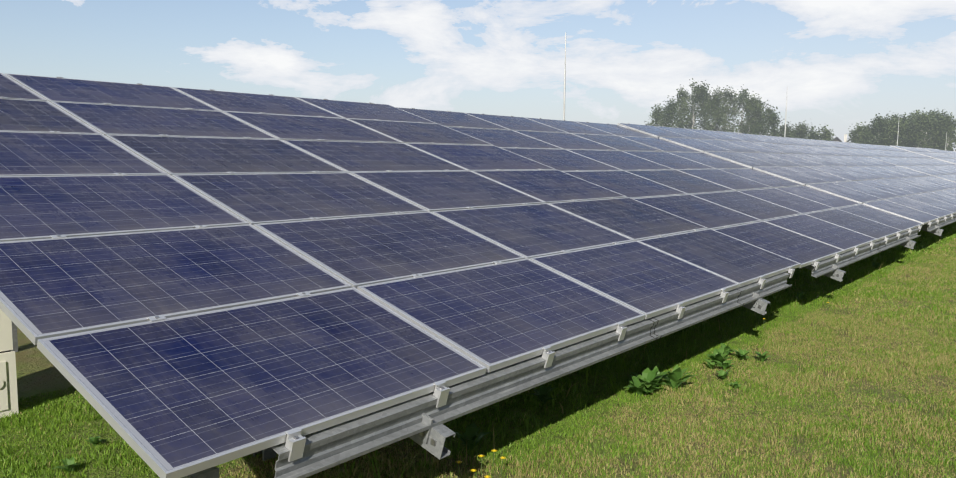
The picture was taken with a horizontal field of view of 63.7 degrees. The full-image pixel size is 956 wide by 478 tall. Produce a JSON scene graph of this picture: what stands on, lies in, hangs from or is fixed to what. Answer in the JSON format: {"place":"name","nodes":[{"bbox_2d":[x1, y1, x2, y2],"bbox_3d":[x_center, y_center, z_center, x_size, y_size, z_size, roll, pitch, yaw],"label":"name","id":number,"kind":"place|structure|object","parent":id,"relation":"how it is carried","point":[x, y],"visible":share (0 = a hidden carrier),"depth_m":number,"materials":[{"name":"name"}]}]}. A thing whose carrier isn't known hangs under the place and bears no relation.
{"place":"outdoors","nodes":[
{"label":"outdoors","id":0,"kind":"place"},
{"bbox_2d":[0,222,955,477],"bbox_3d":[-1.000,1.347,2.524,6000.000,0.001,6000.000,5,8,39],"label":"terrain","id":1,"kind":"structure","parent":0,"point":[37,372],"depth_m":4.81,"materials":[{"name":"green plant"}]},
{"bbox_2d":[0,309,18,418],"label":"electrical cabinet","id":2,"kind":"object","parent":1,"relation":"on","point":[8,393],"visible":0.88,"depth_m":4.72,"materials":[{"name":"silver metal"}]},
{"bbox_2d":[11,321,275,477],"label":"pv posts","id":3,"kind":"object","parent":1,"relation":"on","point":[267,453],"depth_m":4.09,"materials":[{"name":"grey metal"}]},
{"bbox_2d":[0,73,800,477],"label":"solar panel array","id":4,"kind":"object","parent":1,"relation":"on","point":[192,281],"visible":1,"depth_m":4.63,"materials":[{"name":"blue glass"}]},
{"bbox_2d":[52,261,881,472],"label":"weeds","id":5,"kind":"object","parent":1,"relation":"on","point":[648,381],"visible":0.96,"depth_m":5.34,"materials":[{"name":"green plant"}]},
{"bbox_2d":[563,32,565,119],"bbox_3d":[2.179,-2.904,20.595,0.845,5.103,0.975,5,8,39],"label":"lightning mast","id":6,"kind":"object","parent":1,"relation":"on","point":[564,81],"visible":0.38,"depth_m":20.36,"materials":[{"name":"silver metal"}]},
{"bbox_2d":[456,302,829,477],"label":"dandelion flowers","id":7,"kind":"object","parent":1,"relation":"on","point":[481,456],"visible":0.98,"depth_m":3.91,"materials":[{"name":"yellow plant"}]},
{"bbox_2d":[644,103,668,125],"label":"birch tree","id":8,"kind":"object","parent":1,"relation":"on","point":[655,116],"visible":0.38,"depth_m":143.88,"materials":[{"name":"green plant"}]},
{"bbox_2d":[396,107,922,281],"bbox_3d":[3.073,-0.936,11.925,6.262,0.280,6.665,26,20,35],"label":"solar panel","id":9,"kind":"object","parent":1,"relation":"on","point":[817,233],"visible":0.98,"depth_m":10.93,"materials":[{"name":"blue glass"}]},
{"bbox_2d":[657,95,685,127],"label":"birch tree","id":10,"kind":"object","parent":1,"relation":"on","point":[670,111],"visible":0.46,"depth_m":137.10,"materials":[{"name":"green plant"}]},
{"bbox_2d":[666,84,697,127],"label":"birch tree","id":11,"kind":"object","parent":1,"relation":"on","point":[684,96],"visible":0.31,"depth_m":148.68,"materials":[{"name":"green plant"}]},
{"bbox_2d":[677,78,709,128],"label":"birch tree","id":12,"kind":"object","parent":1,"relation":"on","point":[698,91],"visible":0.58,"depth_m":141.41,"materials":[{"name":"green plant"}]},
{"bbox_2d":[687,80,714,129],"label":"birch tree","id":13,"kind":"object","parent":1,"relation":"on","point":[701,124],"visible":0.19,"depth_m":149.17,"materials":[{"name":"green plant"}]},
{"bbox_2d":[699,87,733,131],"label":"birch tree","id":14,"kind":"object","parent":1,"relation":"on","point":[712,104],"visible":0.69,"depth_m":138.27,"materials":[{"name":"green plant"}]},
{"bbox_2d":[712,85,741,131],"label":"birch tree","id":15,"kind":"object","parent":1,"relation":"on","point":[727,93],"visible":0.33,"depth_m":143.40,"materials":[{"name":"green plant"}]},
{"bbox_2d":[724,84,751,132],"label":"birch tree","id":16,"kind":"object","parent":1,"relation":"on","point":[742,97],"visible":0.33,"depth_m":148.51,"materials":[{"name":"green plant"}]},
{"bbox_2d":[733,91,767,134],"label":"birch tree","id":17,"kind":"object","parent":1,"relation":"on","point":[752,104],"visible":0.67,"depth_m":137.67,"materials":[{"name":"green plant"}]},
{"bbox_2d":[744,100,766,133],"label":"birch tree","id":18,"kind":"object","parent":1,"relation":"on","point":[759,115],"visible":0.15,"depth_m":141.07,"materials":[{"name":"green plant"}]},
{"bbox_2d":[750,104,781,136],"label":"birch tree","id":19,"kind":"object","parent":1,"relation":"on","point":[771,120],"visible":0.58,"depth_m":132.84,"materials":[{"name":"green plant"}]},
{"bbox_2d":[784,87,787,136],"bbox_3d":[13.704,-4.292,34.761,0.845,5.082,0.975,5,8,39],"label":"lightning mast","id":20,"kind":"object","parent":1,"relation":"on","point":[785,116],"visible":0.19,"depth_m":34.53,"materials":[{"name":"silver metal"}]},
{"bbox_2d":[617,123,955,235],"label":"solar panel","id":21,"kind":"object","parent":1,"relation":"on","point":[935,212],"visible":0.9,"depth_m":16.14,"materials":[{"name":"blue glass"}]},
{"bbox_2d":[778,119,798,137],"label":"birch tree","id":22,"kind":"object","parent":1,"relation":"on","point":[789,134],"visible":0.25,"depth_m":137.71,"materials":[{"name":"green plant"}]},
{"bbox_2d":[792,121,811,138],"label":"birch tree","id":23,"kind":"object","parent":1,"relation":"on","point":[801,130],"visible":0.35,"depth_m":140.30,"materials":[{"name":"green plant"}]},
{"bbox_2d":[801,126,824,139],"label":"birch tree","id":24,"kind":"object","parent":1,"relation":"on","point":[814,135],"visible":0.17,"depth_m":135.45,"materials":[{"name":"green plant"}]},
{"bbox_2d":[814,124,835,140],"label":"birch tree","id":25,"kind":"object","parent":1,"relation":"on","point":[827,136],"visible":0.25,"depth_m":137.04,"materials":[{"name":"green plant"}]},
{"bbox_2d":[832,134,846,141],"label":"distant house","id":26,"kind":"structure","parent":1,"relation":"on","point":[837,139],"depth_m":181.68,"materials":[{"name":"tile"}]},
{"bbox_2d":[738,133,955,198],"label":"solar panel","id":27,"kind":"object","parent":1,"relation":"on","point":[921,180],"visible":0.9,"depth_m":21.99,"materials":[{"name":"blue glass"}]},
{"bbox_2d":[846,122,868,143],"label":"birch tree","id":28,"kind":"object","parent":1,"relation":"on","point":[857,137],"visible":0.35,"depth_m":133.09,"materials":[{"name":"green plant"}]},
{"bbox_2d":[863,122,873,144],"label":"birch tree","id":29,"kind":"object","parent":1,"relation":"on","point":[867,127],"visible":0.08,"depth_m":139.66,"materials":[{"name":"green plant"}]},
{"bbox_2d":[861,113,890,144],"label":"birch tree","id":30,"kind":"object","parent":1,"relation":"on","point":[878,125],"visible":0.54,"depth_m":130.24,"materials":[{"name":"green plant"}]},
{"bbox_2d":[809,139,955,181],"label":"solar panel","id":31,"kind":"object","parent":1,"relation":"on","point":[915,165],"visible":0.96,"depth_m":27.33,"materials":[{"name":"blue glass"}]},
{"bbox_2d":[886,112,902,123],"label":"birch tree","id":32,"kind":"object","parent":1,"relation":"on","point":[896,116],"visible":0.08,"depth_m":141.24,"materials":[{"name":"green plant"}]},
{"bbox_2d":[878,116,914,146],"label":"birch tree","id":33,"kind":"object","parent":1,"relation":"on","point":[893,130],"visible":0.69,"depth_m":127.03,"materials":[{"name":"green plant"}]},
{"bbox_2d":[857,143,955,170],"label":"solar panel","id":34,"kind":"object","parent":1,"relation":"on","point":[922,158],"visible":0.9,"depth_m":33.10,"materials":[{"name":"blue glass"}]},
{"bbox_2d":[897,113,917,146],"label":"birch tree","id":35,"kind":"object","parent":1,"relation":"on","point":[907,122],"visible":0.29,"depth_m":131.49,"materials":[{"name":"green plant"}]},
{"bbox_2d":[906,116,922,147],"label":"birch tree","id":36,"kind":"object","parent":1,"relation":"on","point":[911,122],"visible":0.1,"depth_m":135.18,"materials":[{"name":"green plant"}]},
{"bbox_2d":[909,110,921,118],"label":"birch tree","id":37,"kind":"object","parent":1,"relation":"on","point":[913,114],"visible":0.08,"depth_m":149.21,"materials":[{"name":"green plant"}]},
{"bbox_2d":[890,145,955,163],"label":"solar panel","id":38,"kind":"object","parent":1,"relation":"on","point":[933,155],"visible":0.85,"depth_m":37.88,"materials":[{"name":"blue glass"}]},
{"bbox_2d":[903,110,947,148],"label":"birch tree","id":39,"kind":"object","parent":1,"relation":"on","point":[926,121],"visible":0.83,"depth_m":127.39,"materials":[{"name":"green plant"}]},
{"bbox_2d":[924,108,939,140],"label":"birch tree","id":40,"kind":"object","parent":1,"relation":"on","point":[933,112],"visible":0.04,"depth_m":145.35,"materials":[{"name":"green plant"}]},
{"bbox_2d":[916,147,955,157],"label":"solar panel array","id":41,"kind":"object","parent":1,"relation":"on","point":[945,153],"visible":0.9,"depth_m":43.36,"materials":[{"name":"blue glass"}]},
{"bbox_2d":[921,111,952,148],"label":"birch tree","id":42,"kind":"object","parent":1,"relation":"on","point":[938,117],"visible":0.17,"depth_m":131.07,"materials":[{"name":"green plant"}]},
{"bbox_2d":[931,110,955,146],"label":"birch tree","id":43,"kind":"object","parent":1,"relation":"on","point":[944,114],"visible":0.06,"depth_m":141.76,"materials":[{"name":"green plant"}]},
{"bbox_2d":[935,110,955,150],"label":"birch tree","id":44,"kind":"object","parent":1,"relation":"on","point":[948,126],"visible":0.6,"depth_m":126.79,"materials":[{"name":"green plant"}]},
{"bbox_2d":[0,0,955,150],"label":"sky","id":45,"kind":"structure","parent":0,"point":[842,64],"materials":[{"name":"blue"}]}
]}

